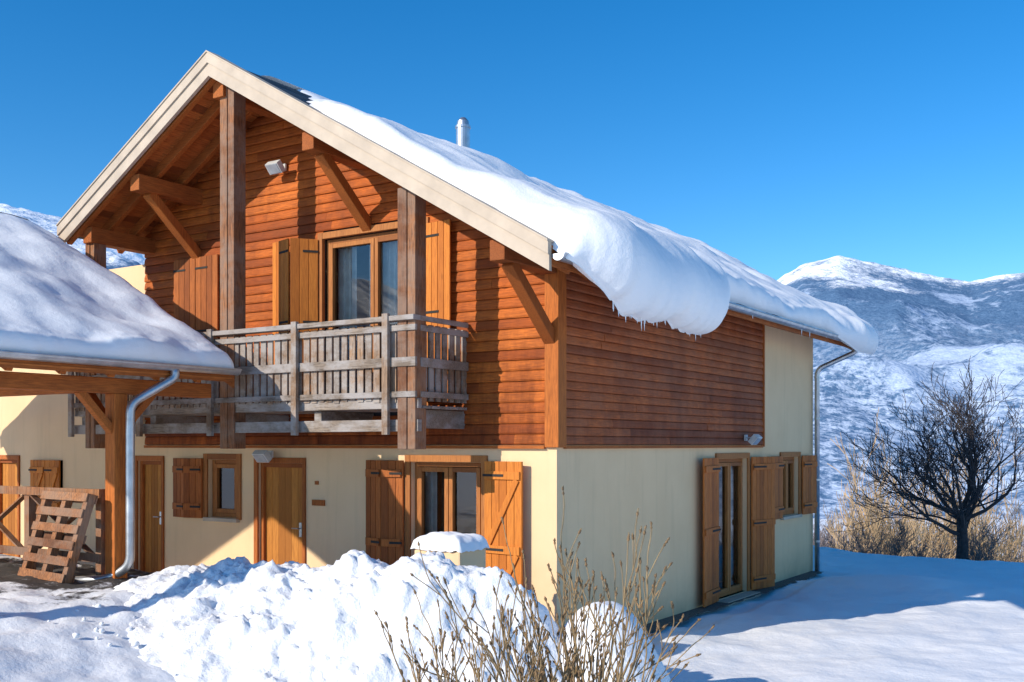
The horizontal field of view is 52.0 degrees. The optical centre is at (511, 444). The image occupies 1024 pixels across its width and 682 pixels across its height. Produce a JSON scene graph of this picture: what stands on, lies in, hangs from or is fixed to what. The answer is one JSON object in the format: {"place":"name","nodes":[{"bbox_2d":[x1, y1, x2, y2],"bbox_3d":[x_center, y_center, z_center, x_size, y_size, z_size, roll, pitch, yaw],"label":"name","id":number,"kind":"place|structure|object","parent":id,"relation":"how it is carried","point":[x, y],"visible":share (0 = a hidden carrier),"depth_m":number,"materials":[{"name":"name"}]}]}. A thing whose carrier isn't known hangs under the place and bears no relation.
{"place":"outdoors","nodes":[
{"label":"outdoors","id":0,"kind":"place"},
{"bbox_2d":[0,517,1023,681],"bbox_3d":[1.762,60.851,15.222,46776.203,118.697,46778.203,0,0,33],"label":"ground","id":1,"kind":"structure","parent":0,"point":[847,616],"depth_m":13.03,"materials":[{"name":"white snow"}]},
{"bbox_2d":[0,486,104,574],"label":"timber fence","id":2,"kind":"object","parent":1,"relation":"on","point":[30,497],"visible":0.58,"depth_m":12.95,"materials":[{"name":"brown wood"}]},
{"bbox_2d":[17,491,98,583],"bbox_3d":[-5.367,1.077,12.386,1.169,1.046,0.406,0,0,40],"label":"wooden pallet","id":3,"kind":"object","parent":1,"relation":"on","point":[58,538],"visible":0.96,"depth_m":12.30,"materials":[{"name":"brown wood"}]},
{"bbox_2d":[47,604,176,675],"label":"snow lumps","id":4,"kind":"object","parent":1,"relation":"on","point":[102,630],"visible":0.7,"depth_m":10.16,"materials":[{"name":"white snow"}]},
{"bbox_2d":[0,212,241,581],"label":"timber carport","id":5,"kind":"object","parent":1,"relation":"on","point":[64,307],"visible":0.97,"depth_m":12.25,"materials":[{"name":"wood"}]},
{"bbox_2d":[113,549,671,681],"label":"snow pile","id":6,"kind":"object","parent":1,"relation":"on","point":[237,619],"visible":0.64,"depth_m":9.80,"materials":[{"name":"white snow"}]},
{"bbox_2d":[0,264,812,627],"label":"rendered walls","id":7,"kind":"structure","parent":1,"relation":"on","point":[606,494],"depth_m":15.21,"materials":[{"name":"beige paint"}]},
{"bbox_2d":[0,455,19,556],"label":"annex door","id":8,"kind":"structure","parent":7,"relation":"attached to","point":[13,458],"depth_m":18.55,"materials":[{"name":"brown wood"}]},
{"bbox_2d":[2,463,16,556],"bbox_3d":[-8.939,1.210,18.788,0.576,1.780,0.040,0,0,33],"label":"leaf","id":9,"kind":"object","parent":8,"relation":"attached to","point":[9,478],"visible":0.42,"depth_m":18.81,"materials":[{"name":"brown wood"}]},
{"bbox_2d":[30,460,44,514],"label":"shutter","id":10,"kind":"object","parent":7,"relation":"attached to","point":[37,478],"visible":0.48,"depth_m":18.06,"materials":[{"name":"brown wood"}]},
{"bbox_2d":[134,456,163,570],"bbox_3d":[-5.680,1.160,16.591,0.720,1.980,0.170,0,0,33],"label":"store door","id":11,"kind":"structure","parent":7,"relation":"attached to","point":[151,460],"depth_m":16.69,"materials":[{"name":"brown wood"}]},
{"bbox_2d":[145,465,160,571],"bbox_3d":[-5.643,1.230,16.620,0.466,1.840,0.040,0,0,33],"label":"leaf","id":12,"kind":"object","parent":11,"relation":"attached to","point":[152,523],"visible":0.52,"depth_m":16.63,"materials":[{"name":"brown wood"}]},
{"bbox_2d":[172,458,182,516],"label":"shutter","id":13,"kind":"object","parent":7,"relation":"attached to","point":[177,487],"visible":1,"depth_m":16.01,"materials":[{"name":"brown wood"}]},
{"bbox_2d":[78,71,395,280],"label":"roof deck","id":14,"kind":"structure","parent":7,"relation":"on","point":[362,262],"depth_m":19.75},
{"bbox_2d":[79,86,258,236],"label":"soffit","id":15,"kind":"structure","parent":14,"relation":"attached to","point":[188,157],"depth_m":15.30,"materials":[{"name":"brown wood"}]},
{"bbox_2d":[262,75,307,90],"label":"roof snow","id":16,"kind":"structure","parent":14,"relation":"on","point":[283,82],"depth_m":15.01,"materials":[{"name":"white snow"}]},
{"bbox_2d":[56,50,553,241],"bbox_3d":[-3.157,-3.662,13.358,8.565,3.069,0.200,0,0,33],"label":"verge flashing","id":17,"kind":"object","parent":14,"relation":"on","point":[356,133],"visible":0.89,"depth_m":12.77,"materials":[{"name":"beige wood"}]},
{"bbox_2d":[67,78,588,279],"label":"rafters","id":18,"kind":"object","parent":14,"relation":"attached to","point":[176,152],"visible":0.27,"depth_m":15.14,"materials":[{"name":"brown wood"}]},
{"bbox_2d":[57,52,852,349],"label":"verge boards","id":19,"kind":"object","parent":14,"relation":"on","point":[523,241],"visible":0.66,"depth_m":12.84,"materials":[{"name":"beige wood"}]},
{"bbox_2d":[455,117,470,147],"bbox_3d":[-0.848,-5.180,18.170,0.270,0.960,0.270,0,0,33],"label":"flue chimney","id":20,"kind":"object","parent":14,"relation":"on","point":[462,127],"visible":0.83,"depth_m":18.07,"materials":[{"name":"metal"}]},
{"bbox_2d":[298,89,878,354],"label":"roof snow","id":21,"kind":"structure","parent":14,"relation":"on","point":[628,264],"depth_m":12.25,"materials":[{"name":"white snow"}]},
{"bbox_2d":[252,450,273,462],"bbox_3d":[-3.511,0.160,14.884,0.240,0.177,0.259,0,0,33],"label":"floodlight","id":22,"kind":"object","parent":7,"relation":"attached to","point":[265,456],"visible":1,"depth_m":14.80,"materials":[{"name":"white plastic"}]},
{"bbox_2d":[254,458,305,563],"bbox_3d":[-3.274,1.190,15.008,1.020,2.020,0.170,0,0,33],"label":"entrance door","id":23,"kind":"structure","parent":7,"relation":"attached to","point":[287,462],"depth_m":15.18,"materials":[{"name":"brown wood"}]},
{"bbox_2d":[266,467,301,564],"bbox_3d":[-3.237,1.260,15.038,0.766,1.880,0.040,0,0,33],"label":"leaf","id":24,"kind":"object","parent":23,"relation":"attached to","point":[283,509],"visible":0.58,"depth_m":15.04,"materials":[{"name":"brown wood"}]},
{"bbox_2d":[291,523,301,536],"bbox_3d":[-3.045,1.200,14.847,0.140,0.200,0.068,0,0,33],"label":"handle","id":25,"kind":"object","parent":24,"relation":"attached to","point":[300,529],"visible":0.96,"depth_m":14.84,"materials":[{"name":"metal"}]},
{"bbox_2d":[312,481,324,505],"bbox_3d":[-2.681,0.670,14.536,0.230,0.340,0.023,0,0,33],"label":"name plate","id":26,"kind":"object","parent":7,"relation":"attached to","point":[318,502],"visible":1,"depth_m":14.53,"materials":[{"name":"brown wood"}]},
{"bbox_2d":[144,115,544,444],"bbox_3d":[-2.692,-2.499,14.528,7.417,4.990,0.029,0,0,33],"label":"front siding","id":27,"kind":"object","parent":7,"relation":"attached to","point":[505,426],"visible":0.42,"depth_m":14.21,"materials":[{"name":"brown wood"}]},
{"bbox_2d":[174,258,195,404],"bbox_3d":[-4.982,-1.715,15.988,0.484,2.230,0.030,0,0,33],"label":"shutter","id":28,"kind":"object","parent":27,"relation":"attached to","point":[185,296],"visible":0.44,"depth_m":15.96,"materials":[{"name":"brown wood"}]},
{"bbox_2d":[196,254,218,404],"bbox_3d":[-4.564,-1.715,15.713,0.484,2.230,0.030,0,0,33],"label":"shutter","id":29,"kind":"object","parent":27,"relation":"attached to","point":[207,297],"visible":0.48,"depth_m":15.69,"materials":[{"name":"brown wood"}]},
{"bbox_2d":[195,266,206,331],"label":"shutter hinges","id":30,"kind":"object","parent":29,"relation":"attached to","point":[203,267],"visible":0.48,"depth_m":15.75,"materials":[{"name":"black metal"}]},
{"bbox_2d":[68,313,467,436],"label":"balcony","id":31,"kind":"structure","parent":27,"relation":"attached to","point":[332,413],"depth_m":13.11,"materials":[{"name":"brown wood"}]},
{"bbox_2d":[85,86,425,448],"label":"balcony posts","id":32,"kind":"object","parent":31,"relation":"attached to","point":[411,252],"visible":0.71,"depth_m":13.92,"materials":[{"name":"brown wood"}]},
{"bbox_2d":[265,160,286,174],"bbox_3d":[-3.294,-3.890,14.741,0.240,0.177,0.259,0,0,33],"label":"floodlight","id":33,"kind":"object","parent":27,"relation":"attached to","point":[275,167],"visible":1,"depth_m":14.66,"materials":[{"name":"white plastic"}]},
{"bbox_2d":[273,238,288,401],"bbox_3d":[-3.204,-1.690,14.551,0.029,2.280,0.460,0,0,-40],"label":"shutter","id":34,"kind":"object","parent":27,"relation":"attached to","point":[280,287],"visible":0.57,"depth_m":14.51,"materials":[{"name":"brown wood"}]},
{"bbox_2d":[279,249,287,393],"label":"shutter hinges","id":35,"kind":"object","parent":34,"relation":"attached to","point":[281,252],"visible":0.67,"depth_m":14.45,"materials":[{"name":"black metal"}]},
{"bbox_2d":[83,81,556,274],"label":"purlins","id":36,"kind":"object","parent":27,"relation":"attached to","point":[500,253],"visible":0.72,"depth_m":14.96,"materials":[{"name":"brown wood"}]},
{"bbox_2d":[143,153,554,343],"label":"braces","id":37,"kind":"object","parent":27,"relation":"attached to","point":[527,296],"visible":0.93,"depth_m":13.45,"materials":[{"name":"brown wood"}]},
{"bbox_2d":[318,217,429,405],"bbox_3d":[-1.835,-1.710,14.020,1.930,2.420,0.160,0,0,33],"label":"frame","id":38,"kind":"object","parent":27,"relation":"attached to","point":[375,241],"visible":0.39,"depth_m":14.21,"materials":[{"name":"brown wood"}]},
{"bbox_2d":[290,238,317,400],"bbox_3d":[-2.853,-1.690,14.406,0.374,2.280,0.030,0,0,-18],"label":"shutter","id":39,"kind":"object","parent":38,"relation":"attached to","point":[308,286],"visible":0.54,"depth_m":14.39,"materials":[{"name":"brown wood"}]},
{"bbox_2d":[303,250,317,393],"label":"shutter hinges","id":40,"kind":"object","parent":39,"relation":"attached to","point":[314,251],"visible":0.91,"depth_m":14.41,"materials":[{"name":"black metal"}]},
{"bbox_2d":[426,219,450,401],"bbox_3d":[-0.935,-1.690,13.290,0.416,2.280,0.030,0,0,39],"label":"shutter","id":41,"kind":"object","parent":38,"relation":"attached to","point":[438,272],"visible":0.6,"depth_m":13.27,"materials":[{"name":"brown wood"}]},
{"bbox_2d":[426,233,438,389],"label":"shutter hinges","id":42,"kind":"object","parent":41,"relation":"attached to","point":[434,311],"visible":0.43,"depth_m":13.32,"materials":[{"name":"black metal"}]},
{"bbox_2d":[405,455,487,556],"bbox_3d":[-0.809,1.275,13.388,1.300,2.290,0.170,0,0,33],"label":"frame","id":43,"kind":"object","parent":7,"relation":"attached to","point":[449,466],"visible":0.49,"depth_m":13.41,"materials":[{"name":"brown wood"}]},
{"bbox_2d":[365,460,380,560],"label":"shutter","id":44,"kind":"object","parent":43,"relation":"attached to","point":[373,509],"visible":0.62,"depth_m":13.86,"materials":[{"name":"brown wood"}]},
{"bbox_2d":[371,472,378,543],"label":"shutter hinges","id":45,"kind":"object","parent":44,"relation":"attached to","point":[371,540],"visible":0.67,"depth_m":13.79,"materials":[{"name":"black metal"}]},
{"bbox_2d":[381,460,403,564],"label":"shutter","id":46,"kind":"object","parent":43,"relation":"attached to","point":[392,508],"visible":0.62,"depth_m":13.69,"materials":[{"name":"brown wood"}]},
{"bbox_2d":[389,472,401,543],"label":"shutter hinges","id":47,"kind":"object","parent":46,"relation":"attached to","point":[395,473],"visible":0.67,"depth_m":13.65,"materials":[{"name":"black metal"}]},
{"bbox_2d":[484,461,522,585],"bbox_3d":[-0.112,1.275,12.746,0.594,2.150,0.055,0,0,40],"label":"shutter","id":48,"kind":"object","parent":43,"relation":"attached to","point":[503,497],"visible":0.56,"depth_m":12.71,"materials":[{"name":"brown wood"}]},
{"bbox_2d":[482,474,502,551],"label":"shutter hinges","id":49,"kind":"object","parent":48,"relation":"attached to","point":[495,475],"visible":0.55,"depth_m":12.79,"materials":[{"name":"black metal"}]},
{"bbox_2d":[144,445,762,448],"bbox_3d":[-0.340,0.025,14.908,10.281,0.040,5.019,0,0,-9],"label":"drip board","id":50,"kind":"object","parent":7,"relation":"attached to","point":[474,446],"visible":1,"depth_m":14.20,"materials":[{"name":"brown wood"}]},
{"bbox_2d":[203,514,801,605],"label":"sills","id":51,"kind":"structure","parent":7,"relation":"attached to","point":[724,600],"depth_m":16.79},
{"bbox_2d":[203,454,241,519],"bbox_3d":[-4.272,0.615,15.665,0.810,0.970,0.170,0,0,33],"label":"frame","id":52,"kind":"object","parent":51,"relation":"on","point":[220,461],"visible":0.97,"depth_m":15.72,"materials":[{"name":"brown wood"}]},
{"bbox_2d":[183,458,202,517],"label":"shutter","id":53,"kind":"object","parent":52,"relation":"attached to","point":[192,488],"visible":1,"depth_m":15.83,"materials":[{"name":"brown wood"}]},
{"bbox_2d":[190,469,199,507],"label":"shutter hinges","id":54,"kind":"object","parent":53,"relation":"attached to","point":[194,470],"visible":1,"depth_m":15.79,"materials":[{"name":"black metal"}]},
{"bbox_2d":[545,269,566,447],"bbox_3d":[0.519,-1.150,12.499,0.195,2.360,0.195,0,0,33],"label":"corner post","id":55,"kind":"object","parent":7,"relation":"attached to","point":[556,369],"visible":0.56,"depth_m":12.42,"materials":[{"name":"brown wood"}]},
{"bbox_2d":[567,272,762,444],"bbox_3d":[2.484,-1.158,15.363,0.029,2.308,6.767,0,0,33],"label":"side siding","id":56,"kind":"object","parent":7,"relation":"attached to","point":[585,429],"visible":0.84,"depth_m":14.60,"materials":[{"name":"brown wood"}]},
{"bbox_2d":[744,434,762,444],"bbox_3d":[3.978,-0.090,17.355,0.259,0.177,0.240,0,0,33],"label":"floodlight","id":57,"kind":"object","parent":56,"relation":"attached to","point":[754,439],"visible":1,"depth_m":17.27,"materials":[{"name":"white plastic"}]},
{"bbox_2d":[715,453,749,597],"bbox_3d":[3.540,1.300,17.116,0.170,2.340,1.460,0,0,33],"label":"frame","id":58,"kind":"object","parent":7,"relation":"attached to","point":[728,588],"visible":0.71,"depth_m":17.28,"materials":[{"name":"brown wood"}]},
{"bbox_2d":[703,458,719,606],"bbox_3d":[3.065,1.320,16.104,0.054,2.240,0.756,0,0,28],"label":"shutter","id":59,"kind":"object","parent":58,"relation":"attached to","point":[710,525],"visible":0.99,"depth_m":16.04,"materials":[{"name":"brown wood"}]},
{"bbox_2d":[713,468,720,593],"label":"shutter hinges","id":60,"kind":"object","parent":59,"relation":"attached to","point":[717,591],"visible":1,"depth_m":16.25,"materials":[{"name":"black metal"}]},
{"bbox_2d":[751,457,775,589],"bbox_3d":[4.292,1.320,17.901,0.053,2.240,0.699,0,0,46],"label":"shutter","id":61,"kind":"object","parent":58,"relation":"attached to","point":[762,510],"visible":1,"depth_m":17.87,"materials":[{"name":"brown wood"}]},
{"bbox_2d":[754,466,766,580],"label":"shutter hinges","id":62,"kind":"object","parent":61,"relation":"attached to","point":[760,522],"visible":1,"depth_m":17.77,"materials":[{"name":"black metal"}]},
{"bbox_2d":[761,324,764,446],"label":"siding end trim","id":63,"kind":"structure","parent":7,"relation":"attached to","point":[763,388],"depth_m":18.19,"materials":[{"name":"brown wood"}]},
{"bbox_2d":[780,452,800,514],"bbox_3d":[5.103,0.725,19.493,0.170,1.190,1.130,0,0,33],"label":"frame","id":64,"kind":"object","parent":7,"relation":"attached to","point":[788,457],"visible":0.67,"depth_m":19.79,"materials":[{"name":"brown wood"}]},
{"bbox_2d":[771,456,783,518],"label":"shutter","id":65,"kind":"object","parent":64,"relation":"attached to","point":[778,487],"visible":0.74,"depth_m":18.69,"materials":[{"name":"brown wood"}]},
{"bbox_2d":[802,455,817,514],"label":"shutter","id":66,"kind":"object","parent":64,"relation":"attached to","point":[809,484],"visible":1,"depth_m":20.13,"materials":[{"name":"brown wood"}]},
{"bbox_2d":[60,116,760,598],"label":"walls","id":67,"kind":"structure","parent":1,"relation":"on","point":[464,502],"depth_m":15.97,"materials":[{"name":"brown wood"}]},
{"bbox_2d":[338,241,397,392],"bbox_3d":[-1.969,-1.675,14.312,1.105,2.210,0.050,0,0,33],"label":"curtain","id":68,"kind":"object","parent":67,"relation":"hanging from","point":[347,283],"depth_m":14.45,"materials":[{"name":"fabric"}]},
{"bbox_2d":[425,472,436,534],"bbox_3d":[-0.713,1.310,13.534,1.040,2.080,0.050,0,0,33],"label":"curtain","id":69,"kind":"object","parent":67,"relation":"hanging from","point":[430,501],"depth_m":13.79,"materials":[{"name":"fabric"}]},
{"bbox_2d":[731,466,731,584],"bbox_3d":[3.394,1.335,17.212,0.050,2.130,1.200,0,0,33],"label":"curtain","id":70,"kind":"object","parent":67,"relation":"hanging from","point":[731,525],"visible":0.02,"depth_m":17.63,"materials":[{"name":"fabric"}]},
{"bbox_2d":[410,531,489,567],"bbox_3d":[-0.661,1.762,11.238,0.660,1.675,0.540,0,0,33],"label":"masonry utility box","id":71,"kind":"object","parent":1,"relation":"on","point":[458,548],"visible":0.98,"depth_m":11.06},
{"bbox_2d":[374,486,714,681],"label":"garden shrub","id":72,"kind":"object","parent":1,"relation":"on","point":[572,670],"visible":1,"depth_m":7.02,"materials":[{"name":"brown plant"}]},
{"bbox_2d":[646,571,821,632],"bbox_3d":[3.391,2.466,16.484,0.337,0.002,9.500,0,0,33],"label":"gravel strip","id":73,"kind":"object","parent":1,"relation":"on","point":[689,614],"visible":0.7,"depth_m":16.12,"materials":[{"name":"gravel"}]},
{"bbox_2d":[815,349,856,571],"bbox_3d":[6.308,0.270,20.424,0.808,4.460,0.095,0,0,16],"label":"downpipe","id":74,"kind":"object","parent":1,"relation":"on","point":[820,368],"visible":0.78,"depth_m":20.48,"materials":[{"name":"metal"}]},
{"bbox_2d":[814,376,819,541],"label":"pipe clips","id":75,"kind":"object","parent":74,"relation":"attached to","point":[817,418],"visible":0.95,"depth_m":20.48,"materials":[{"name":"metal"}]},
{"bbox_2d":[813,495,1023,562],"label":"distant grey trees","id":76,"kind":"object","parent":1,"relation":"on","point":[828,536],"visible":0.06,"depth_m":124.27,"materials":[{"name":"plant"}]},
{"bbox_2d":[823,408,1023,562],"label":"distant golden trees","id":77,"kind":"object","parent":1,"relation":"on","point":[922,530],"visible":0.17,"depth_m":57.32,"materials":[{"name":"beige plant"}]},
{"bbox_2d":[823,510,1023,561],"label":"distant shrub row","id":78,"kind":"object","parent":1,"relation":"on","point":[977,557],"visible":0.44,"depth_m":26.00,"materials":[{"name":"brown plant"}]},
{"bbox_2d":[834,356,1023,559],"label":"bare tree","id":79,"kind":"object","parent":1,"relation":"on","point":[963,514],"visible":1,"depth_m":24.78,"materials":[{"name":"brown plant"}]},
{"bbox_2d":[0,204,1023,519],"bbox_3d":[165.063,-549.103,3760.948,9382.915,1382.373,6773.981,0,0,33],"label":"mountain range","id":80,"kind":"structure","parent":0,"point":[922,324],"depth_m":3055.47,"materials":[{"name":"white snow"}]},
{"bbox_2d":[0,0,1023,281],"label":"sky","id":81,"kind":"structure","parent":0,"point":[777,136],"materials":[{"name":"blue"}]},
{"bbox_2d":[551,245,852,348],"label":"eave fascia","id":82,"kind":"structure","parent":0,"point":[563,266],"depth_m":16.17,"materials":[{"name":"wood"}]},
{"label":"shutter hinges","id":83,"kind":"object","parent":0,"visible":0},
{"bbox_2d":[45,460,59,506],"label":"shutter","id":84,"kind":"object","parent":83,"relation":"attached to","point":[52,478],"visible":0.58,"depth_m":17.81,"materials":[{"name":"brown wood"}]},
{"bbox_3d":[3.556,-2.151,16.525,0.745,0.495,9.830,0,0,33],"label":"eave","id":85,"kind":"object","parent":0,"visible":0},
{"bbox_2d":[552,252,840,341],"bbox_3d":[3.673,-1.968,15.790,0.160,0.086,11.610,0,0,33],"label":"gutter","id":86,"kind":"object","parent":85,"relation":"attached to","point":[735,307],"visible":0.46,"depth_m":16.19,"materials":[{"name":"metal"}]},
{"bbox_2d":[612,301,826,339],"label":"icicles","id":87,"kind":"object","parent":86,"relation":"attached to","point":[665,322],"visible":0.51,"depth_m":12.06,"materials":[{"name":"white"}]}
]}

